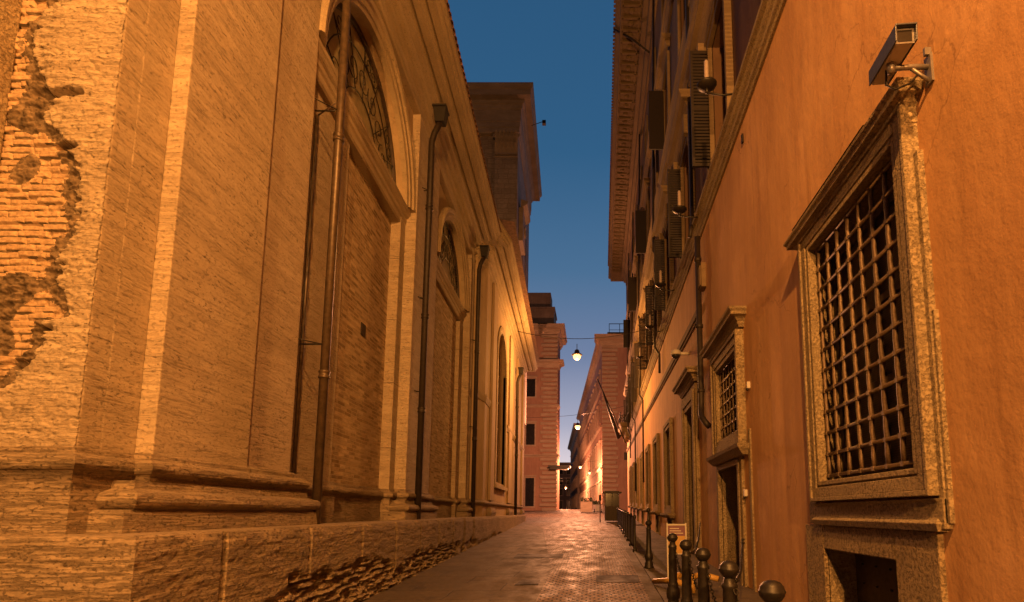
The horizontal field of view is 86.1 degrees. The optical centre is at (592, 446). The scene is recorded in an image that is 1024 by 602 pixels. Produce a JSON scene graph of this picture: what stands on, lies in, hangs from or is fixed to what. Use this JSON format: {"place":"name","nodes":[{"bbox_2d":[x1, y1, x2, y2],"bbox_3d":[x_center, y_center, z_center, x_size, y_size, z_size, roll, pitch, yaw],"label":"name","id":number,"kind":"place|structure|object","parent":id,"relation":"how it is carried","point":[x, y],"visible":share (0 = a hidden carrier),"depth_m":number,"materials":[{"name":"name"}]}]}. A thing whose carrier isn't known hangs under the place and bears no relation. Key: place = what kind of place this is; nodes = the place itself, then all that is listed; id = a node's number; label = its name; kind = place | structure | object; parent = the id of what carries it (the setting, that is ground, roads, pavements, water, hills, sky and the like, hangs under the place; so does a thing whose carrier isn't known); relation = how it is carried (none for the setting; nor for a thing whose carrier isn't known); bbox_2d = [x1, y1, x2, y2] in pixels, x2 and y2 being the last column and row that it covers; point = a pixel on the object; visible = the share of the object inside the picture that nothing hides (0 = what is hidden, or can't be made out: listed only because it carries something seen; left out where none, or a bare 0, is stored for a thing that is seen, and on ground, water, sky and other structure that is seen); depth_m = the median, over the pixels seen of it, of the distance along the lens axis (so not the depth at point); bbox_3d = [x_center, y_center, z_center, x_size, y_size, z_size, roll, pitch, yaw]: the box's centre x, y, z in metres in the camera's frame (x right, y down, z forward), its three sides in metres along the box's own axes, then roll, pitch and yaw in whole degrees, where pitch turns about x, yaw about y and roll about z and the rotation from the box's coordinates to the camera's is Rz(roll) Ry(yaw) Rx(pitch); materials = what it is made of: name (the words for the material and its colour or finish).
{"place":"outdoors","nodes":[
{"label":"outdoors","id":0,"kind":"place"},
{"bbox_2d":[360,521,662,601],"bbox_3d":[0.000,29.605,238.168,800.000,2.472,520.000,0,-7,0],"label":"street","id":1,"kind":"structure","parent":0,"point":[492,569],"depth_m":10.90,"materials":[{"name":"grey stone"}]},
{"bbox_2d":[0,515,525,601],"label":"wall","id":2,"kind":"structure","parent":1,"relation":"on","point":[344,562],"depth_m":4.98,"materials":[{"name":"stone"}]},
{"bbox_2d":[0,0,539,534],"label":"church","id":3,"kind":"structure","parent":1,"relation":"on","point":[260,264],"depth_m":6.09,"materials":[{"name":"brick"}]},
{"bbox_2d":[326,2,395,182],"bbox_3d":[-4.483,-6.803,10.548,0.070,2.437,4.330,0,-7,-3],"label":"lunette window","id":4,"kind":"structure","parent":3,"relation":"in","point":[363,85],"depth_m":10.70,"materials":[{"name":"black glass"}]},
{"bbox_2d":[438,221,459,299],"bbox_3d":[-4.768,-6.144,17.771,0.070,2.299,4.085,0,-7,-3],"label":"lunette window","id":5,"kind":"structure","parent":3,"relation":"in","point":[448,259],"depth_m":18.20,"materials":[{"name":"brown glass"}]},
{"bbox_2d":[496,354,499,481],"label":"arched window","id":6,"kind":"structure","parent":3,"relation":"in","point":[499,354],"depth_m":28.41,"materials":[{"name":"black glass"}]},
{"bbox_2d":[467,82,545,425],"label":"tall church facade","id":7,"kind":"structure","parent":3,"relation":"on","point":[505,116],"depth_m":43.54,"materials":[{"name":"brown stone"}]},
{"bbox_2d":[522,293,566,510],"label":"corner palace","id":8,"kind":"structure","parent":1,"relation":"on","point":[541,454],"depth_m":82.23,"materials":[{"name":"brown brick"}]},
{"bbox_2d":[523,475,535,507],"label":"window","id":9,"kind":"structure","parent":8,"relation":"in","point":[529,489],"depth_m":80.94,"materials":[{"name":"black glass"}]},
{"bbox_2d":[524,421,536,445],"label":"window","id":10,"kind":"structure","parent":8,"relation":"in","point":[530,428],"depth_m":81.98,"materials":[{"name":"black glass"}]},
{"bbox_2d":[526,376,537,397],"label":"window","id":11,"kind":"structure","parent":8,"relation":"in","point":[531,380],"depth_m":82.86,"materials":[{"name":"black glass"}]},
{"bbox_2d":[548,465,570,469],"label":"wall canopy","id":12,"kind":"object","parent":8,"relation":"attached to","point":[559,467],"visible":1,"depth_m":79.59,"materials":[{"name":"black metal"}]},
{"bbox_2d":[559,462,570,508],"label":"end house","id":13,"kind":"structure","parent":1,"relation":"on","point":[564,493],"depth_m":225.65,"materials":[{"name":"brown stone"}]},
{"bbox_2d":[559,500,562,508],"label":"window","id":14,"kind":"structure","parent":13,"relation":"in","point":[560,501],"depth_m":224.97,"materials":[{"name":"black glass"}]},
{"bbox_2d":[559,488,563,495],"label":"window","id":15,"kind":"structure","parent":13,"relation":"in","point":[560,489],"depth_m":225.58,"materials":[{"name":"black stone"}]},
{"bbox_2d":[559,477,563,484],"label":"window","id":16,"kind":"structure","parent":13,"relation":"in","point":[560,478],"depth_m":226.13,"materials":[{"name":"black glass"}]},
{"bbox_2d":[566,500,569,508],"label":"window","id":17,"kind":"structure","parent":13,"relation":"in","point":[567,501],"depth_m":224.89,"materials":[{"name":"black stone"}]},
{"bbox_2d":[566,488,569,495],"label":"window","id":18,"kind":"structure","parent":13,"relation":"in","point":[568,489],"depth_m":225.52,"materials":[{"name":"black glass"}]},
{"bbox_2d":[566,477,569,484],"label":"window","id":19,"kind":"structure","parent":13,"relation":"in","point":[567,478],"depth_m":226.07,"materials":[{"name":"black glass"}]},
{"bbox_2d":[599,495,601,521],"bbox_3d":[0.530,4.343,38.054,0.200,1.900,0.070,0,-7,0],"label":"signpost","id":20,"kind":"object","parent":1,"relation":"on","point":[600,498],"visible":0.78,"depth_m":38.08,"materials":[{"name":"black metal"}]},
{"bbox_2d":[615,521,667,601],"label":"kerb","id":21,"kind":"structure","parent":1,"relation":"on","point":[661,589],"depth_m":10.71,"materials":[{"name":"grey stone"}]},
{"bbox_2d":[617,508,636,551],"bbox_3d":[1.412,3.503,25.329,0.140,1.451,18.871,0,-7,1],"label":"railing","id":22,"kind":"object","parent":21,"relation":"on","point":[626,521],"visible":1,"depth_m":19.71,"materials":[{"name":"black metal"}]},
{"bbox_2d":[644,508,653,568],"bbox_3d":[1.240,2.018,11.984,0.224,1.320,0.224,0,-7,0],"label":"tall bollard","id":23,"kind":"object","parent":21,"relation":"on","point":[648,556],"visible":1,"depth_m":11.92,"materials":[{"name":"black metal"}]},
{"bbox_2d":[666,533,679,601],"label":"bollard","id":24,"kind":"object","parent":21,"relation":"on","point":[673,592],"visible":1,"depth_m":7.21,"materials":[{"name":"black metal"}]},
{"bbox_2d":[674,548,681,573],"bbox_3d":[1.093,1.398,6.675,0.040,0.338,1.222,0,-7,1],"label":"chain","id":25,"kind":"object","parent":24,"relation":"hanging from","point":[679,568],"visible":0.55,"depth_m":6.97,"materials":[{"name":"black metal"}]},
{"bbox_2d":[679,539,692,601],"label":"bollard","id":26,"kind":"object","parent":21,"relation":"on","point":[685,545],"visible":1,"depth_m":6.02,"materials":[{"name":"black metal"}]},
{"bbox_2d":[688,556,697,588],"bbox_3d":[1.067,1.287,5.539,0.040,0.333,1.080,0,-7,1],"label":"chain","id":27,"kind":"object","parent":26,"relation":"hanging from","point":[695,583],"visible":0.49,"depth_m":5.81,"materials":[{"name":"black metal"}]},
{"bbox_2d":[690,523,700,553],"bbox_3d":[1.867,1.584,9.674,0.039,0.347,7.396,-1,-7,12],"label":"chain","id":28,"kind":"object","parent":26,"relation":"hanging from","point":[695,549],"visible":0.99,"depth_m":9.84,"materials":[{"name":"black metal"}]},
{"bbox_2d":[695,548,710,601],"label":"bollard","id":29,"kind":"object","parent":21,"relation":"on","point":[702,555],"visible":1,"depth_m":4.97,"materials":[{"name":"black metal"}]},
{"bbox_2d":[719,560,739,601],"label":"bollard","id":30,"kind":"object","parent":21,"relation":"on","point":[729,570],"visible":0.99,"depth_m":3.90,"materials":[{"name":"black metal"}]},
{"bbox_2d":[706,565,716,601],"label":"chain","id":31,"kind":"object","parent":30,"relation":"hanging from","point":[713,596],"visible":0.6,"depth_m":4.80,"materials":[{"name":"black metal"}]},
{"bbox_2d":[733,588,738,601],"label":"chain","id":32,"kind":"object","parent":30,"relation":"hanging from","point":[737,598],"visible":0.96,"depth_m":3.85,"materials":[{"name":"black metal"}]},
{"bbox_2d":[735,539,742,582],"bbox_3d":[1.805,1.357,6.599,0.039,0.209,5.605,-2,-7,16],"label":"chain","id":33,"kind":"object","parent":30,"relation":"hanging from","point":[738,577],"visible":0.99,"depth_m":6.53,"materials":[{"name":"black metal"}]},
{"bbox_2d":[758,580,785,601],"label":"bollard","id":34,"kind":"object","parent":21,"relation":"on","point":[771,591],"visible":1,"depth_m":2.93,"materials":[{"name":"black metal"}]},
{"bbox_2d":[608,0,1023,601],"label":"palazzo","id":35,"kind":"structure","parent":1,"relation":"on","point":[838,260],"depth_m":6.02,"materials":[{"name":"paint"}]},
{"bbox_2d":[526,406,622,428],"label":"street lamp","id":36,"kind":"object","parent":35,"relation":"hanging from","point":[577,425],"visible":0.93,"depth_m":56.53,"materials":[{"name":"black metal"}]},
{"bbox_2d":[518,331,637,359],"bbox_3d":[-0.650,-5.814,30.926,7.309,1.835,0.620,0,-7,0],"label":"street lamp","id":37,"kind":"object","parent":35,"relation":"hanging from","point":[576,354],"visible":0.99,"depth_m":30.95,"materials":[{"name":"black metal"}]},
{"bbox_2d":[618,412,629,441],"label":"balcony","id":38,"kind":"structure","parent":35,"relation":"attached to","point":[624,430],"depth_m":47.83,"materials":[{"name":"stone"}]},
{"bbox_2d":[597,379,625,442],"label":"flagpole","id":39,"kind":"object","parent":38,"relation":"attached to","point":[618,435],"visible":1,"depth_m":48.17,"materials":[{"name":"black metal"}]},
{"bbox_2d":[623,386,629,420],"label":"piano nobile window","id":40,"kind":"structure","parent":35,"relation":"in","point":[626,387],"depth_m":50.64,"materials":[{"name":"wood"}]},
{"bbox_2d":[623,307,631,347],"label":"upper window","id":41,"kind":"structure","parent":35,"relation":"in","point":[625,322],"depth_m":47.00,"materials":[{"name":"wood"}]},
{"bbox_2d":[625,374,631,421],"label":"piano nobile window","id":42,"kind":"structure","parent":35,"relation":"in","point":[628,375],"depth_m":46.24,"materials":[{"name":"wood"}]},
{"bbox_2d":[627,466,631,507],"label":"window","id":43,"kind":"structure","parent":35,"relation":"in","point":[630,469],"depth_m":45.90,"materials":[{"name":"stone"}]},
{"bbox_2d":[628,360,635,412],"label":"piano nobile window","id":44,"kind":"structure","parent":35,"relation":"in","point":[629,367],"depth_m":41.98,"materials":[{"name":"stone"}]},
{"bbox_2d":[630,462,634,508],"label":"window","id":45,"kind":"structure","parent":35,"relation":"in","point":[633,464],"depth_m":41.42,"materials":[{"name":"stone"}]},
{"bbox_2d":[628,256,637,310],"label":"upper window","id":46,"kind":"structure","parent":35,"relation":"in","point":[632,281],"depth_m":38.43,"materials":[{"name":"wood"}]},
{"bbox_2d":[631,341,638,401],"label":"piano nobile window","id":47,"kind":"structure","parent":35,"relation":"in","point":[634,392],"depth_m":37.73,"materials":[{"name":"wood"}]},
{"bbox_2d":[633,457,638,509],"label":"window","id":48,"kind":"structure","parent":35,"relation":"in","point":[637,459],"depth_m":36.99,"materials":[{"name":"stone"}]},
{"bbox_2d":[634,318,644,388],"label":"piano nobile window","id":49,"kind":"structure","parent":35,"relation":"in","point":[636,345],"depth_m":33.46,"materials":[{"name":"stone"}]},
{"bbox_2d":[635,242,643,282],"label":"upper window","id":50,"kind":"structure","parent":35,"relation":"in","point":[641,265],"depth_m":34.15,"materials":[{"name":"wood"}]},
{"bbox_2d":[637,452,644,510],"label":"window","id":51,"kind":"structure","parent":35,"relation":"in","point":[641,508],"depth_m":33.94,"materials":[{"name":"stone"}]},
{"bbox_2d":[640,166,641,197],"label":"attic window","id":52,"kind":"structure","parent":35,"relation":"in","point":[641,166],"depth_m":33.78,"materials":[{"name":"wood"}]},
{"bbox_2d":[641,511,643,524],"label":"basement window","id":53,"kind":"structure","parent":35,"relation":"in","point":[641,511],"depth_m":32.91,"materials":[{"name":"stone"}]},
{"bbox_2d":[635,178,649,253],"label":"upper window","id":54,"kind":"structure","parent":35,"relation":"in","point":[642,217],"depth_m":29.88,"materials":[{"name":"wood"}]},
{"bbox_2d":[637,347,648,360],"bbox_3d":[2.580,-4.536,26.741,0.811,0.750,0.360,0,-7,0],"label":"bracket lamp","id":55,"kind":"object","parent":35,"relation":"attached to","point":[640,357],"visible":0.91,"depth_m":26.70,"materials":[{"name":"black metal"}]},
{"bbox_2d":[639,288,651,369],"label":"piano nobile window","id":56,"kind":"structure","parent":35,"relation":"in","point":[647,355],"depth_m":29.21,"materials":[{"name":"stone"}]},
{"bbox_2d":[644,115,647,156],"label":"attic window","id":57,"kind":"structure","parent":35,"relation":"in","point":[646,124],"depth_m":29.24,"materials":[{"name":"wood"}]},
{"bbox_2d":[643,444,651,511],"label":"window","id":58,"kind":"structure","parent":35,"relation":"in","point":[647,449],"depth_m":28.66,"materials":[{"name":"stone"}]},
{"bbox_2d":[646,136,657,199],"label":"upper window","id":59,"kind":"structure","parent":35,"relation":"in","point":[649,152],"depth_m":25.11,"materials":[{"name":"stone"}]},
{"bbox_2d":[645,315,660,331],"bbox_3d":[2.486,-4.839,21.338,0.811,0.750,0.360,0,-7,0],"label":"bracket lamp","id":60,"kind":"object","parent":35,"relation":"attached to","point":[649,326],"visible":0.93,"depth_m":21.29,"materials":[{"name":"black metal"}]},
{"bbox_2d":[645,246,660,346],"bbox_3d":[2.678,-6.420,24.251,0.500,3.910,3.033,0,-7,1],"label":"piano nobile window","id":61,"kind":"structure","parent":35,"relation":"in","point":[649,274],"depth_m":24.98,"materials":[{"name":"wood"}]},
{"bbox_2d":[651,47,655,90],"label":"attic window","id":62,"kind":"structure","parent":35,"relation":"in","point":[654,47],"depth_m":24.90,"materials":[{"name":"wood"}]},
{"bbox_2d":[650,433,660,514],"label":"window","id":63,"kind":"structure","parent":35,"relation":"in","point":[655,452],"depth_m":23.87,"materials":[{"name":"stone"}]},
{"bbox_2d":[655,515,659,534],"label":"basement window","id":64,"kind":"structure","parent":35,"relation":"in","point":[655,515],"depth_m":23.98,"materials":[{"name":"stone"}]},
{"bbox_2d":[648,33,669,151],"bbox_3d":[2.533,-13.199,20.744,0.640,3.444,2.556,0,-7,1],"label":"upper window","id":65,"kind":"structure","parent":35,"relation":"in","point":[656,99],"depth_m":21.33,"materials":[{"name":"stone"}]},
{"bbox_2d":[661,0,663,24],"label":"attic window","id":66,"kind":"structure","parent":35,"relation":"in","point":[662,3],"depth_m":21.84,"materials":[{"name":"wood"}]},
{"bbox_2d":[653,185,673,311],"bbox_3d":[2.602,-6.938,19.982,0.500,3.910,3.033,0,-7,1],"label":"piano nobile window","id":67,"kind":"structure","parent":35,"relation":"in","point":[661,219],"depth_m":20.63,"materials":[{"name":"stone"}]},
{"bbox_2d":[655,270,674,290],"bbox_3d":[2.418,-5.329,17.469,0.811,0.750,0.360,0,-7,0],"label":"bracket lamp","id":68,"kind":"object","parent":35,"relation":"attached to","point":[660,284],"visible":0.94,"depth_m":17.42,"materials":[{"name":"black metal"}]},
{"bbox_2d":[660,417,675,517],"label":"window","id":69,"kind":"structure","parent":35,"relation":"in","point":[668,426],"depth_m":19.83,"materials":[{"name":"stone"}]},
{"bbox_2d":[676,0,680,62],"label":"upper window","id":70,"kind":"structure","parent":35,"relation":"in","point":[678,13],"depth_m":17.17,"materials":[{"name":"stone"}]},
{"bbox_2d":[671,349,688,358],"bbox_3d":[2.500,-2.645,15.532,0.531,0.285,0.300,0,-7,0],"label":"dome camera","id":71,"kind":"object","parent":35,"relation":"attached to","point":[676,353],"visible":1,"depth_m":15.45,"materials":[{"name":"white paint"}]},
{"bbox_2d":[665,89,694,259],"bbox_3d":[2.527,-7.456,15.713,0.500,3.910,3.033,0,-7,1],"label":"piano nobile window","id":72,"kind":"structure","parent":35,"relation":"in","point":[678,147],"depth_m":16.35,"materials":[{"name":"wood"}]},
{"bbox_2d":[672,190,696,217],"bbox_3d":[2.342,-5.887,13.206,0.811,0.750,0.360,0,-7,0],"label":"bracket lamp","id":73,"kind":"object","parent":35,"relation":"attached to","point":[679,209],"visible":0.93,"depth_m":13.15,"materials":[{"name":"black metal"}]},
{"bbox_2d":[672,366,701,558],"bbox_3d":[2.598,0.531,14.995,0.368,4.959,2.803,0,-7,1],"label":"doorway","id":74,"kind":"structure","parent":35,"relation":"in","point":[683,387],"depth_m":14.33,"materials":[{"name":"stone"}]},
{"bbox_2d":[686,0,733,173],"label":"piano nobile window","id":75,"kind":"structure","parent":35,"relation":"in","point":[705,14],"depth_m":12.11,"materials":[{"name":"wood"}]},
{"bbox_2d":[697,59,731,95],"bbox_3d":[2.281,-6.626,9.770,0.811,0.750,0.360,0,-7,0],"label":"bracket lamp","id":76,"kind":"object","parent":35,"relation":"attached to","point":[706,84],"visible":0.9,"depth_m":9.72,"materials":[{"name":"black metal"}]},
{"bbox_2d":[699,306,748,465],"bbox_3d":[2.674,-1.003,10.596,0.615,2.584,2.856,0,-7,1],"label":"grilled window","id":77,"kind":"structure","parent":35,"relation":"in","point":[725,344],"depth_m":10.32,"materials":[{"name":"stone"}]},
{"bbox_2d":[716,428,756,591],"bbox_3d":[2.653,1.216,10.223,0.095,2.750,2.631,0,-7,1],"label":"doorway","id":78,"kind":"structure","parent":35,"relation":"in","point":[739,462],"depth_m":9.50,"materials":[{"name":"stone"}]},
{"bbox_2d":[743,489,747,498],"bbox_3d":[2.626,0.819,9.319,0.076,0.160,0.070,0,-7,0],"label":"wall sensor","id":79,"kind":"object","parent":35,"relation":"attached to","point":[745,493],"depth_m":9.29,"materials":[{"name":"white paint"}]},
{"bbox_2d":[746,381,750,390],"bbox_3d":[2.619,-1.016,9.139,0.076,0.160,0.070,0,-7,0],"label":"wall sensor","id":80,"kind":"object","parent":35,"relation":"attached to","point":[748,387],"depth_m":9.11,"materials":[{"name":"white paint"}]},
{"bbox_2d":[783,77,955,531],"bbox_3d":[2.599,-1.043,5.309,0.496,3.630,2.658,0,-7,0],"label":"grilled window","id":81,"kind":"structure","parent":35,"relation":"in","point":[893,426],"depth_m":4.98,"materials":[{"name":"stone"}]},
{"bbox_2d":[806,524,947,601],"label":"basement window","id":82,"kind":"structure","parent":35,"relation":"in","point":[893,565],"depth_m":5.09,"materials":[{"name":"brown stone"}]},
{"bbox_2d":[869,22,934,89],"bbox_3d":[2.367,-2.882,4.089,0.397,0.305,0.483,0,-7,0],"label":"security camera","id":83,"kind":"object","parent":35,"relation":"attached to","point":[898,45],"visible":1,"depth_m":4.08,"materials":[{"name":"grey metal"}]},
{"bbox_2d":[897,30,911,41],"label":"lens window","id":84,"kind":"structure","parent":83,"relation":"in","point":[902,35],"depth_m":3.90,"materials":[{"name":"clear glass"}]},
{"bbox_2d":[448,0,625,461],"label":"sky","id":85,"kind":"structure","parent":0,"point":[562,47],"materials":[{"name":"blue"}]},
{"bbox_2d":[523,509,627,520],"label":"square","id":86,"kind":"structure","parent":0,"point":[568,515],"depth_m":54.53,"materials":[{"name":"grey stone"}]},
{"bbox_2d":[567,423,579,508],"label":"distant house","id":87,"kind":"structure","parent":86,"relation":"on","point":[573,445],"depth_m":173.11,"materials":[{"name":"brown paint"}]},
{"bbox_2d":[580,497,592,511],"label":"planter","id":88,"kind":"object","parent":86,"relation":"on","point":[586,505],"visible":1,"depth_m":69.25,"materials":[{"name":"beige stone"}]},
{"bbox_2d":[592,500,599,510],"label":"planter","id":89,"kind":"object","parent":86,"relation":"on","point":[596,502],"visible":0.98,"depth_m":73.36,"materials":[{"name":"beige concrete"}]},
{"bbox_2d":[576,323,627,509],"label":"palace","id":90,"kind":"structure","parent":86,"relation":"on","point":[602,444],"depth_m":86.26,"materials":[{"name":"pink paint"}]},
{"bbox_2d":[590,486,592,507],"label":"window","id":91,"kind":"structure","parent":90,"relation":"in","point":[591,487],"depth_m":106.65,"materials":[{"name":"brown stone"}]},
{"bbox_2d":[590,452,592,472],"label":"window","id":92,"kind":"structure","parent":90,"relation":"in","point":[591,453],"depth_m":108.09,"materials":[{"name":"brown stone"}]},
{"bbox_2d":[590,419,592,439],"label":"window","id":93,"kind":"structure","parent":90,"relation":"in","point":[591,421],"depth_m":108.84,"materials":[{"name":"brown stone"}]},
{"bbox_2d":[590,394,592,409],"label":"window","id":94,"kind":"structure","parent":90,"relation":"in","point":[591,396],"depth_m":110.11,"materials":[{"name":"brown stone"}]},
{"bbox_2d":[596,482,598,503],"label":"window","id":95,"kind":"structure","parent":90,"relation":"in","point":[597,483],"depth_m":92.83,"materials":[{"name":"beige stone"}]},
{"bbox_2d":[596,443,598,466],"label":"window","id":96,"kind":"structure","parent":90,"relation":"in","point":[597,444],"depth_m":93.94,"materials":[{"name":"beige stone"}]},
{"bbox_2d":[596,405,598,428],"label":"window","id":97,"kind":"structure","parent":90,"relation":"in","point":[597,407],"depth_m":95.28,"materials":[{"name":"brown wood"}]},
{"bbox_2d":[596,376,598,393],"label":"window","id":98,"kind":"structure","parent":90,"relation":"in","point":[597,376],"depth_m":95.89,"materials":[{"name":"brown stone"}]},
{"bbox_2d":[598,439,600,464],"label":"window","id":99,"kind":"structure","parent":90,"relation":"in","point":[599,441],"depth_m":89.11,"materials":[{"name":"pink stone"}]},
{"bbox_2d":[598,400,600,424],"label":"window","id":100,"kind":"structure","parent":90,"relation":"in","point":[599,402],"depth_m":90.18,"materials":[{"name":"brown wood"}]},
{"bbox_2d":[598,369,600,388],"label":"window","id":101,"kind":"structure","parent":90,"relation":"in","point":[599,372],"depth_m":90.47,"materials":[{"name":"brown stone"}]},
{"bbox_2d":[526,522,650,601],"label":"paving","id":102,"kind":"structure","parent":0,"point":[590,551],"depth_m":12.54,"materials":[{"name":"grey stone"}]},
{"bbox_2d":[514,530,639,584],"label":"paving patches","id":103,"kind":"object","parent":102,"relation":"on","point":[617,578],"visible":1,"depth_m":10.54,"materials":[{"name":"grey stone"}]},
{"bbox_2d":[636,521,763,601],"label":"pavement","id":104,"kind":"structure","parent":0,"point":[659,553],"depth_m":11.96,"materials":[{"name":"grey stone"}]},
{"bbox_2d":[602,491,621,520],"bbox_3d":[1.350,4.163,38.061,1.320,2.060,1.530,0,-7,0],"label":"trash bin","id":105,"kind":"object","parent":104,"relation":"on","point":[611,501],"visible":0.92,"depth_m":37.49,"materials":[{"name":"green metal"}]},
{"bbox_2d":[666,523,686,577],"bbox_3d":[1.623,1.999,10.435,0.385,1.050,0.030,0,-7,0],"label":"warning board","id":106,"kind":"object","parent":104,"relation":"on","point":[680,532],"visible":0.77,"depth_m":10.46,"materials":[{"name":"white paint"}]},
{"bbox_2d":[652,572,718,592],"bbox_3d":[1.537,2.227,9.089,0.748,0.341,1.226,2,-7,-13],"label":"barrier feet","id":107,"kind":"object","parent":104,"relation":"on","point":[679,581],"visible":0.48,"depth_m":8.94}
]}

